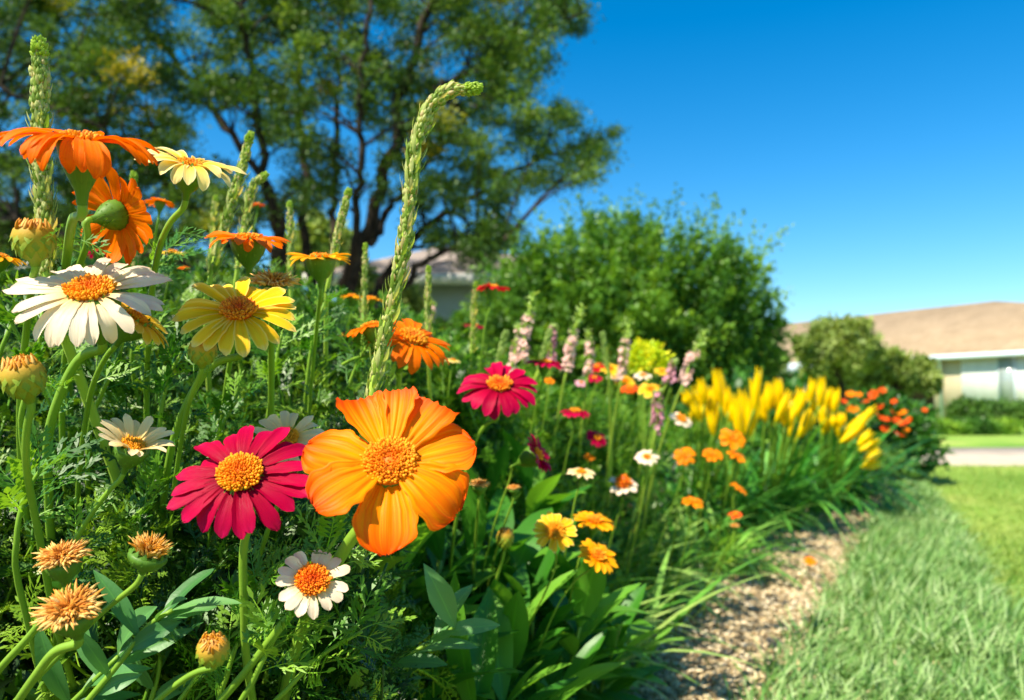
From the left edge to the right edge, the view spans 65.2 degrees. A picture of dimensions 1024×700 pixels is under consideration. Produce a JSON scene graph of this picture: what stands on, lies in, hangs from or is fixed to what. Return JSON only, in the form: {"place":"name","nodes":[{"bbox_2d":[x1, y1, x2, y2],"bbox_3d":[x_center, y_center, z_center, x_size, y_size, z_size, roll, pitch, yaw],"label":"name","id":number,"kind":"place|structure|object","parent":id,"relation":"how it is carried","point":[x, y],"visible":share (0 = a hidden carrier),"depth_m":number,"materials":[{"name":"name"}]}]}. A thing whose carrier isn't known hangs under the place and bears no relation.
{"place":"outdoors","nodes":[
{"label":"outdoors","id":0,"kind":"place"},
{"bbox_2d":[14,465,789,667],"bbox_3d":[-1.440,1.028,5.644,15.120,0.001,12.600,0,-4,0],"label":"soil bed","id":1,"kind":"object","parent":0,"point":[673,471],"visible":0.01,"depth_m":3.85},
{"bbox_2d":[8,218,57,641],"bbox_3d":[-0.374,0.311,0.645,0.044,0.767,0.396,1,-4,-21],"label":"daisy bud","id":2,"kind":"object","parent":1,"relation":"on","point":[32,246],"visible":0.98,"depth_m":0.50,"materials":[{"name":"plant"}]},
{"bbox_2d":[0,353,77,690],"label":"daisy bud","id":3,"kind":"object","parent":1,"relation":"on","point":[24,377],"visible":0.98,"depth_m":0.47,"materials":[{"name":"plant"}]},
{"bbox_2d":[0,294,86,514],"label":"feathery shoot","id":4,"kind":"object","parent":1,"relation":"on","point":[36,349],"visible":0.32,"depth_m":0.57,"materials":[{"name":"green plant"}]},
{"bbox_2d":[0,539,93,673],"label":"dried daisy","id":5,"kind":"object","parent":1,"relation":"on","point":[61,562],"visible":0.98,"depth_m":0.47,"materials":[{"name":"plant"}]},
{"bbox_2d":[0,424,108,699],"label":"feathery shoot","id":6,"kind":"object","parent":1,"relation":"on","point":[14,466],"visible":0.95,"depth_m":0.53,"materials":[{"name":"green plant"}]},
{"bbox_2d":[14,578,105,699],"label":"dried daisy","id":7,"kind":"object","parent":1,"relation":"on","point":[70,613],"visible":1,"depth_m":0.44,"materials":[{"name":"plant"}]},
{"bbox_2d":[25,35,131,518],"bbox_3d":[-0.322,0.245,0.709,0.021,0.907,0.372,0,-4,2],"label":"green spike","id":8,"kind":"object","parent":1,"relation":"on","point":[42,190],"visible":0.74,"depth_m":0.56,"materials":[{"name":"green plant"}]},
{"bbox_2d":[0,127,160,504],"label":"orange daisy","id":9,"kind":"object","parent":1,"relation":"on","point":[84,157],"visible":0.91,"depth_m":0.46,"materials":[{"name":"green plant"}]},
{"bbox_2d":[2,257,172,662],"bbox_3d":[-0.354,0.321,0.659,0.104,0.750,0.465,2,-4,-25],"label":"white daisy","id":10,"kind":"object","parent":1,"relation":"on","point":[86,301],"visible":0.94,"depth_m":0.49,"materials":[{"name":"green plant"}]},
{"bbox_2d":[13,531,173,699],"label":"dried daisy","id":11,"kind":"object","parent":1,"relation":"on","point":[146,554],"visible":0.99,"depth_m":0.47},
{"bbox_2d":[43,167,152,526],"bbox_3d":[-0.365,0.290,0.685,0.078,0.814,0.413,2,-4,-25],"label":"orange daisy","id":12,"kind":"object","parent":1,"relation":"on","point":[125,207],"visible":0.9,"depth_m":0.56,"materials":[{"name":"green plant"}]},
{"bbox_2d":[24,413,174,692],"bbox_3d":[-0.343,0.372,0.643,0.090,0.644,0.439,2,-4,-27],"label":"cream daisy","id":13,"kind":"object","parent":1,"relation":"on","point":[133,442],"visible":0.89,"depth_m":0.51,"materials":[{"name":"beige plant"}]},
{"bbox_2d":[55,302,168,532],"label":"yellow daisy","id":14,"kind":"object","parent":1,"relation":"on","point":[146,330],"visible":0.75,"depth_m":0.56,"materials":[{"name":"green plant"}]},
{"bbox_2d":[34,606,193,699],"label":"leafy shoot","id":15,"kind":"object","parent":1,"relation":"on","point":[54,679],"visible":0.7,"depth_m":0.54,"materials":[{"name":"green plant"}]},
{"bbox_2d":[85,296,174,691],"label":"feathery shoot","id":16,"kind":"object","parent":1,"relation":"on","point":[104,388],"visible":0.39,"depth_m":0.62,"materials":[{"name":"green plant"}]},
{"bbox_2d":[63,449,199,636],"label":"feathery shoot","id":17,"kind":"object","parent":1,"relation":"on","point":[156,471],"visible":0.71,"depth_m":0.60,"materials":[{"name":"green plant"}]},
{"bbox_2d":[108,591,212,699],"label":"leafy shoot","id":18,"kind":"object","parent":1,"relation":"on","point":[144,679],"visible":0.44,"depth_m":0.58,"materials":[{"name":"green plant"}]},
{"bbox_2d":[81,568,242,699],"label":"leafy shoot","id":19,"kind":"object","parent":1,"relation":"on","point":[163,623],"visible":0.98,"depth_m":0.50,"materials":[{"name":"green plant"}]},
{"bbox_2d":[120,227,209,422],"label":"feathery shoot","id":20,"kind":"object","parent":1,"relation":"on","point":[142,290],"visible":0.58,"depth_m":0.75,"materials":[{"name":"green plant"}]},
{"bbox_2d":[129,320,215,536],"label":"feathery shoot","id":21,"kind":"object","parent":1,"relation":"on","point":[165,373],"visible":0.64,"depth_m":0.64,"materials":[{"name":"green plant"}]},
{"bbox_2d":[134,147,246,484],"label":"pale yellow daisy","id":22,"kind":"object","parent":1,"relation":"on","point":[189,177],"visible":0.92,"depth_m":0.55,"materials":[{"name":"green plant"}]},
{"bbox_2d":[154,631,230,699],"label":"daisy bud","id":23,"kind":"object","parent":1,"relation":"on","point":[213,651],"visible":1,"depth_m":0.45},
{"bbox_2d":[168,343,217,579],"bbox_3d":[-0.270,0.349,0.674,0.040,0.695,0.399,1,-4,-18],"label":"daisy bud","id":24,"kind":"object","parent":1,"relation":"on","point":[200,357],"visible":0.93,"depth_m":0.53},
{"bbox_2d":[154,596,242,699],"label":"feathery shoot","id":25,"kind":"object","parent":1,"relation":"on","point":[198,617],"visible":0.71,"depth_m":0.56,"materials":[{"name":"green plant"}]},
{"bbox_2d":[145,276,296,580],"bbox_3d":[-0.277,0.327,0.683,0.092,0.740,0.451,2,-4,-26],"label":"yellow daisy","id":26,"kind":"object","parent":1,"relation":"on","point":[231,315],"visible":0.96,"depth_m":0.53,"materials":[{"name":"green plant"}]},
{"bbox_2d":[203,130,254,540],"bbox_3d":[-0.319,0.255,0.923,0.050,0.917,0.378,1,-4,-14],"label":"green spike","id":27,"kind":"object","parent":1,"relation":"on","point":[215,263],"visible":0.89,"depth_m":0.78,"materials":[{"name":"green plant"}]},
{"bbox_2d":[166,425,307,699],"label":"crimson daisy","id":28,"kind":"object","parent":1,"relation":"on","point":[241,476],"visible":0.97,"depth_m":0.47,"materials":[{"name":"red plant"}]},
{"bbox_2d":[192,370,281,565],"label":"feathery shoot","id":29,"kind":"object","parent":1,"relation":"on","point":[217,432],"visible":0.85,"depth_m":0.68,"materials":[{"name":"green plant"}]},
{"bbox_2d":[204,231,289,444],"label":"orange daisy","id":30,"kind":"object","parent":1,"relation":"on","point":[248,250],"visible":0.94,"depth_m":0.61,"materials":[{"name":"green plant"}]},
{"bbox_2d":[233,171,269,421],"bbox_3d":[-0.305,0.270,0.985,0.039,0.894,0.370,1,-4,-10],"label":"green spike","id":31,"kind":"object","parent":1,"relation":"on","point":[257,180],"visible":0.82,"depth_m":0.84,"materials":[{"name":"green plant"}]},
{"bbox_2d":[213,537,297,698],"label":"feathery shoot","id":32,"kind":"object","parent":1,"relation":"on","point":[254,583],"visible":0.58,"depth_m":0.56,"materials":[{"name":"green plant"}]},
{"bbox_2d":[249,269,302,541],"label":"dried daisy","id":33,"kind":"object","parent":1,"relation":"on","point":[265,279],"visible":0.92,"depth_m":0.60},
{"bbox_2d":[203,550,349,699],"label":"cream daisy","id":34,"kind":"object","parent":1,"relation":"on","point":[312,582],"visible":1,"depth_m":0.47,"materials":[{"name":"white plant"}]},
{"bbox_2d":[228,411,324,677],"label":"cream daisy","id":35,"kind":"object","parent":1,"relation":"on","point":[299,433],"visible":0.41,"depth_m":0.56,"materials":[{"name":"white plant"}]},
{"bbox_2d":[250,314,323,417],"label":"feathery shoot","id":36,"kind":"object","parent":1,"relation":"on","point":[284,341],"visible":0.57,"depth_m":0.75,"materials":[{"name":"green plant"}]},
{"bbox_2d":[285,200,303,388],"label":"green spike","id":37,"kind":"object","parent":1,"relation":"on","point":[290,233],"visible":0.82,"depth_m":0.95,"materials":[{"name":"green plant"}]},
{"bbox_2d":[235,582,356,699],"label":"feathery shoot","id":38,"kind":"object","parent":1,"relation":"on","point":[254,619],"visible":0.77,"depth_m":0.50,"materials":[{"name":"green plant"}]},
{"bbox_2d":[259,501,367,699],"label":"feathery shoot","id":39,"kind":"object","parent":1,"relation":"on","point":[341,524],"visible":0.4,"depth_m":0.56,"materials":[{"name":"green plant"}]},
{"bbox_2d":[0,0,632,314],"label":"broad tree","id":40,"kind":"object","parent":1,"relation":"on","point":[502,45],"visible":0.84,"depth_m":10.08,"materials":[{"name":"green plant"}]},
{"bbox_2d":[0,240,635,699],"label":"feathery foliage","id":41,"kind":"object","parent":1,"relation":"on","point":[110,558],"visible":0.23,"depth_m":0.67,"materials":[{"name":"green plant"}]},
{"bbox_2d":[287,284,348,416],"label":"feathery shoot","id":42,"kind":"object","parent":1,"relation":"on","point":[304,342],"visible":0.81,"depth_m":0.82,"materials":[{"name":"green plant"}]},
{"bbox_2d":[287,252,350,415],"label":"golden daisy","id":43,"kind":"object","parent":1,"relation":"on","point":[320,266],"visible":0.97,"depth_m":0.70,"materials":[{"name":"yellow plant"}]},
{"bbox_2d":[279,320,393,515],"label":"orange flower","id":44,"kind":"object","parent":1,"relation":"on","point":[368,332],"visible":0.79,"depth_m":0.78,"materials":[{"name":"green plant"}]},
{"bbox_2d":[324,187,351,420],"bbox_3d":[-0.214,0.277,0.995,0.032,0.881,0.369,1,-4,-9],"label":"green spike","id":45,"kind":"object","parent":1,"relation":"on","point":[340,223],"visible":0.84,"depth_m":0.85,"materials":[{"name":"green plant"}]},
{"bbox_2d":[273,574,416,699],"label":"feathery shoot","id":46,"kind":"object","parent":1,"relation":"on","point":[370,612],"visible":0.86,"depth_m":0.55,"materials":[{"name":"green plant"}]},
{"bbox_2d":[358,242,369,443],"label":"green spike","id":47,"kind":"object","parent":1,"relation":"on","point":[363,309],"visible":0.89,"depth_m":0.95,"materials":[{"name":"green plant"}]},
{"bbox_2d":[329,312,401,426],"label":"feathery shoot","id":48,"kind":"object","parent":1,"relation":"on","point":[358,343],"visible":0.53,"depth_m":0.80,"materials":[{"name":"green plant"}]},
{"bbox_2d":[266,386,476,699],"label":"orange flower","id":49,"kind":"object","parent":1,"relation":"on","point":[398,474],"visible":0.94,"depth_m":0.44,"materials":[{"name":"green plant"}]},
{"bbox_2d":[0,259,756,495],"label":"bedding foliage","id":50,"kind":"object","parent":1,"relation":"on","point":[669,443],"visible":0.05,"depth_m":2.35,"materials":[{"name":"green plant"}]},
{"bbox_2d":[0,301,797,699],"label":"undergrowth","id":51,"kind":"object","parent":1,"relation":"on","point":[12,677],"visible":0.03,"depth_m":0.91,"materials":[{"name":"green plant"}]},
{"bbox_2d":[368,319,449,603],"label":"orange flower","id":52,"kind":"object","parent":1,"relation":"on","point":[410,338],"visible":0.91,"depth_m":0.79,"materials":[{"name":"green plant"}]},
{"bbox_2d":[355,80,483,657],"bbox_3d":[-0.120,0.254,0.741,0.083,0.894,0.394,1,-4,-18],"label":"green spike","id":53,"kind":"object","parent":1,"relation":"on","point":[442,95],"visible":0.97,"depth_m":0.60,"materials":[{"name":"green plant"}]},
{"bbox_2d":[348,563,499,697],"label":"leafy shoot","id":54,"kind":"object","parent":1,"relation":"on","point":[446,602],"visible":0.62,"depth_m":0.68,"materials":[{"name":"green plant"}]},
{"bbox_2d":[343,507,507,652],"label":"broad leaved plant","id":55,"kind":"object","parent":1,"relation":"on","point":[430,543],"visible":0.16,"depth_m":0.97,"materials":[{"name":"green plant"}]},
{"bbox_2d":[421,265,433,400],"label":"green spike","id":56,"kind":"object","parent":1,"relation":"on","point":[427,297],"visible":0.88,"depth_m":0.95,"materials":[{"name":"green plant"}]},
{"bbox_2d":[358,572,578,699],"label":"broad leaved plant","id":57,"kind":"object","parent":1,"relation":"on","point":[487,663],"visible":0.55,"depth_m":0.88,"materials":[{"name":"green plant"}]},
{"bbox_2d":[405,563,577,698],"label":"broad leaved plant","id":58,"kind":"object","parent":1,"relation":"on","point":[518,610],"visible":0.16,"depth_m":0.98,"materials":[{"name":"green plant"}]},
{"bbox_2d":[447,362,536,584],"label":"crimson daisy","id":59,"kind":"object","parent":1,"relation":"on","point":[496,391],"visible":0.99,"depth_m":0.91,"materials":[{"name":"pink plant"}]},
{"bbox_2d":[419,467,582,662],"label":"broad leaved plant","id":60,"kind":"object","parent":1,"relation":"on","point":[522,549],"visible":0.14,"depth_m":1.15,"materials":[{"name":"green plant"}]},
{"bbox_2d":[476,433,550,604],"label":"crimson flower","id":61,"kind":"object","parent":1,"relation":"on","point":[534,454],"visible":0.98,"depth_m":1.00,"materials":[{"name":"red plant"}]},
{"bbox_2d":[458,430,591,621],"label":"broad leaved plant","id":62,"kind":"object","parent":1,"relation":"on","point":[537,493],"visible":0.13,"depth_m":1.29,"materials":[{"name":"green plant"}]},
{"bbox_2d":[511,291,539,495],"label":"pink flower spike","id":63,"kind":"object","parent":1,"relation":"on","point":[525,329],"visible":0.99,"depth_m":1.50,"materials":[{"name":"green plant"}]},
{"bbox_2d":[354,300,704,693],"bbox_3d":[0.089,0.358,2.025,1.132,0.884,1.608,0,-4,0],"label":"bedding foliage","id":64,"kind":"object","parent":1,"relation":"on","point":[598,415],"visible":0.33,"depth_m":1.87,"materials":[{"name":"green plant"}]},
{"bbox_2d":[465,614,624,699],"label":"broad leaved plant","id":65,"kind":"object","parent":1,"relation":"on","point":[582,670],"visible":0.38,"depth_m":1.00,"materials":[{"name":"green plant"}]},
{"bbox_2d":[445,514,648,699],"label":"broad leaved plant","id":66,"kind":"object","parent":1,"relation":"on","point":[587,610],"visible":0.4,"depth_m":1.12,"materials":[{"name":"green plant"}]},
{"bbox_2d":[529,510,576,625],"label":"yellow daisy","id":67,"kind":"object","parent":1,"relation":"on","point":[553,528],"visible":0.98,"depth_m":0.93,"materials":[{"name":"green plant"}]},
{"bbox_2d":[550,302,586,476],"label":"pink flower spike","id":68,"kind":"object","parent":1,"relation":"on","point":[573,337],"visible":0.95,"depth_m":1.70,"materials":[{"name":"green plant"}]},
{"bbox_2d":[534,538,618,659],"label":"yellow daisy","id":69,"kind":"object","parent":1,"relation":"on","point":[598,556],"visible":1,"depth_m":0.95,"materials":[{"name":"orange plant"}]},
{"bbox_2d":[575,326,595,486],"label":"pink flower spike","id":70,"kind":"object","parent":1,"relation":"on","point":[588,341],"visible":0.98,"depth_m":1.80,"materials":[{"name":"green plant"}]},
{"bbox_2d":[556,511,615,663],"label":"yellow daisy","id":71,"kind":"object","parent":1,"relation":"on","point":[594,524],"visible":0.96,"depth_m":1.08,"materials":[{"name":"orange plant"}]},
{"bbox_2d":[528,583,683,699],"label":"broad leaved plant","id":72,"kind":"object","parent":1,"relation":"on","point":[626,625],"visible":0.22,"depth_m":1.30,"materials":[{"name":"green plant"}]},
{"bbox_2d":[600,331,612,518],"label":"green spike","id":73,"kind":"object","parent":1,"relation":"on","point":[605,352],"visible":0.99,"depth_m":1.92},
{"bbox_2d":[598,316,633,540],"bbox_3d":[0.246,0.359,2.042,0.041,0.858,0.383,1,-4,-7],"label":"pink flower spike","id":74,"kind":"object","parent":1,"relation":"on","point":[624,351],"visible":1,"depth_m":1.90,"materials":[{"name":"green plant"}]},
{"bbox_2d":[460,183,795,473],"bbox_3d":[1.140,-0.206,7.368,3.381,2.776,2.593,0,-4,0],"label":"round bush","id":75,"kind":"object","parent":1,"relation":"on","point":[650,293],"visible":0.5,"depth_m":6.72,"materials":[{"name":"green plant"}]},
{"bbox_2d":[625,388,665,583],"bbox_3d":[0.321,0.439,1.948,0.040,0.688,0.378,0,-4,-2],"label":"pink flower spike","id":76,"kind":"object","parent":1,"relation":"on","point":[657,402],"visible":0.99,"depth_m":1.80,"materials":[{"name":"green plant"}]},
{"bbox_2d":[618,337,675,610],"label":"yellow green plant","id":77,"kind":"object","parent":1,"relation":"on","point":[643,353],"visible":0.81,"depth_m":2.47,"materials":[{"name":"green plant"}]},
{"bbox_2d":[579,476,759,617],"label":"strap leaved clump","id":78,"kind":"object","parent":1,"relation":"on","point":[678,562],"visible":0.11,"depth_m":2.43,"materials":[{"name":"green plant"}]},
{"bbox_2d":[639,326,709,613],"bbox_3d":[0.401,0.372,2.136,0.076,0.846,0.397,1,-4,-19],"label":"pink flower spike","id":79,"kind":"object","parent":1,"relation":"on","point":[693,355],"visible":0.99,"depth_m":2.00,"materials":[{"name":"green plant"}]},
{"bbox_2d":[583,500,770,626],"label":"strap leaved clump","id":80,"kind":"object","parent":1,"relation":"on","point":[665,582],"visible":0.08,"depth_m":2.31,"materials":[{"name":"green plant"}]},
{"bbox_2d":[604,532,777,699],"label":"strap leaved clump","id":81,"kind":"object","parent":1,"relation":"on","point":[649,646],"visible":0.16,"depth_m":1.73,"materials":[{"name":"green plant"}]},
{"bbox_2d":[611,366,840,564],"bbox_3d":[0.953,0.560,3.748,1.181,0.916,1.324,2,-4,-26],"label":"lily clump","id":82,"kind":"object","parent":1,"relation":"on","point":[741,413],"visible":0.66,"depth_m":3.37,"materials":[{"name":"green plant"}]},
{"bbox_2d":[654,484,854,589],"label":"strap leaved clump","id":83,"kind":"object","parent":1,"relation":"on","point":[741,545],"visible":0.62,"depth_m":3.04,"materials":[{"name":"green plant"}]},
{"bbox_2d":[665,358,858,490],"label":"green shrub","id":84,"kind":"object","parent":1,"relation":"on","point":[741,384],"visible":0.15,"depth_m":5.21,"materials":[{"name":"green plant"}]},
{"bbox_2d":[670,376,917,540],"bbox_3d":[1.332,0.602,4.151,1.293,0.916,1.385,-4,-5,43],"label":"lily clump","id":85,"kind":"object","parent":1,"relation":"on","point":[787,417],"visible":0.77,"depth_m":3.86,"materials":[{"name":"green plant"}]},
{"bbox_2d":[750,386,944,521],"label":"lily clump","id":86,"kind":"object","parent":1,"relation":"on","point":[833,424],"visible":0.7,"depth_m":4.47,"materials":[{"name":"green plant"}]},
{"bbox_2d":[800,435,924,497],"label":"shrub","id":87,"kind":"object","parent":1,"relation":"on","point":[903,480],"visible":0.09,"depth_m":5.38,"materials":[{"name":"green plant"}]},
{"bbox_2d":[830,385,956,483],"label":"flowering bush","id":88,"kind":"object","parent":1,"relation":"on","point":[890,414],"visible":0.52,"depth_m":6.35,"materials":[{"name":"green plant"}]},
{"bbox_2d":[303,246,545,359],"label":"pale house","id":89,"kind":"structure","parent":0,"point":[450,291],"depth_m":15.10,"materials":[{"name":"grey"}]},
{"bbox_2d":[0,0,1023,325],"label":"sky","id":90,"kind":"structure","parent":0,"point":[889,133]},
{"bbox_2d":[586,460,921,699],"bbox_3d":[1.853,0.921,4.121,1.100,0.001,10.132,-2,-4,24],"label":"mulch path","id":91,"kind":"structure","parent":0,"point":[749,598],"depth_m":2.40,"materials":[{"name":"wood"}]},
{"bbox_2d":[703,428,745,619],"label":"orange flower","id":92,"kind":"object","parent":91,"relation":"on","point":[732,439],"visible":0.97,"depth_m":2.00,"materials":[{"name":"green plant"}]},
{"bbox_2d":[666,447,1023,465],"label":"footpath","id":93,"kind":"structure","parent":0,"point":[1000,456],"depth_m":9.45,"materials":[{"name":"concrete"}]},
{"bbox_2d":[687,426,1023,687],"bbox_3d":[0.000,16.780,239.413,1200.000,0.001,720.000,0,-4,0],"label":"lawn","id":94,"kind":"structure","parent":0,"point":[968,441],"depth_m":6.72,"materials":[{"name":"plant"}]},
{"bbox_2d":[7,192,241,291],"bbox_3d":[-12.314,-1.393,24.177,10.788,7.358,4.891,0,-4,0],"label":"distant tree","id":95,"kind":"object","parent":94,"relation":"on","point":[191,259],"visible":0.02,"depth_m":22.78,"materials":[{"name":"green plant"}]},
{"bbox_2d":[267,209,368,285],"bbox_3d":[-7.095,-1.355,30.020,4.759,8.056,2.890,0,-4,0],"label":"distant tree","id":96,"kind":"object","parent":94,"relation":"on","point":[320,241],"visible":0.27,"depth_m":29.53,"materials":[{"name":"green plant"}]},
{"bbox_2d":[354,265,457,334],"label":"garden shrub","id":97,"kind":"object","parent":94,"relation":"on","point":[411,295],"visible":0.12,"depth_m":13.25,"materials":[{"name":"green plant"}]},
{"bbox_2d":[789,308,890,405],"bbox_3d":[8.275,0.454,20.130,2.889,3.116,2.037,0,-4,0],"label":"garden tree","id":98,"kind":"object","parent":94,"relation":"on","point":[845,354],"visible":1,"depth_m":19.68,"materials":[{"name":"green plant"}]},
{"bbox_2d":[773,301,1023,418],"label":"cream house","id":99,"kind":"structure","parent":94,"relation":"on","point":[976,350],"depth_m":29.80,"materials":[{"name":"white paint"}]},
{"bbox_2d":[997,356,1016,401],"bbox_3d":[17.068,1.098,27.603,0.070,1.820,0.600,2,-4,-30],"label":"window","id":100,"kind":"structure","parent":99,"relation":"in","point":[1006,366],"depth_m":27.57,"materials":[{"name":"white glass"}]},
{"bbox_2d":[853,345,944,398],"bbox_3d":[10.098,0.959,21.105,2.342,2.245,1.661,0,-4,0],"label":"garden tree","id":101,"kind":"object","parent":94,"relation":"on","point":[907,374],"visible":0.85,"depth_m":20.71,"materials":[{"name":"green plant"}]},
{"bbox_2d":[915,416,1023,435],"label":"hedge","id":102,"kind":"object","parent":94,"relation":"on","point":[978,426],"visible":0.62,"depth_m":16.49,"materials":[{"name":"green plant"}]},
{"bbox_2d":[944,394,994,418],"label":"round shrub","id":103,"kind":"object","parent":94,"relation":"on","point":[970,407],"visible":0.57,"depth_m":19.32,"materials":[{"name":"green plant"}]},
{"bbox_2d":[952,397,1023,428],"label":"hedge","id":104,"kind":"object","parent":94,"relation":"on","point":[1013,409],"visible":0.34,"depth_m":20.55,"materials":[{"name":"green plant"}]},
{"bbox_2d":[708,461,1023,699],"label":"long grass","id":105,"kind":"structure","parent":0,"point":[970,633],"depth_m":2.18,"materials":[{"name":"plant"}]},
{"bbox_2d":[925,463,1023,624],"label":"lawn grass","id":106,"kind":"structure","parent":0,"point":[1015,552],"depth_m":4.76,"materials":[{"name":"plant"}]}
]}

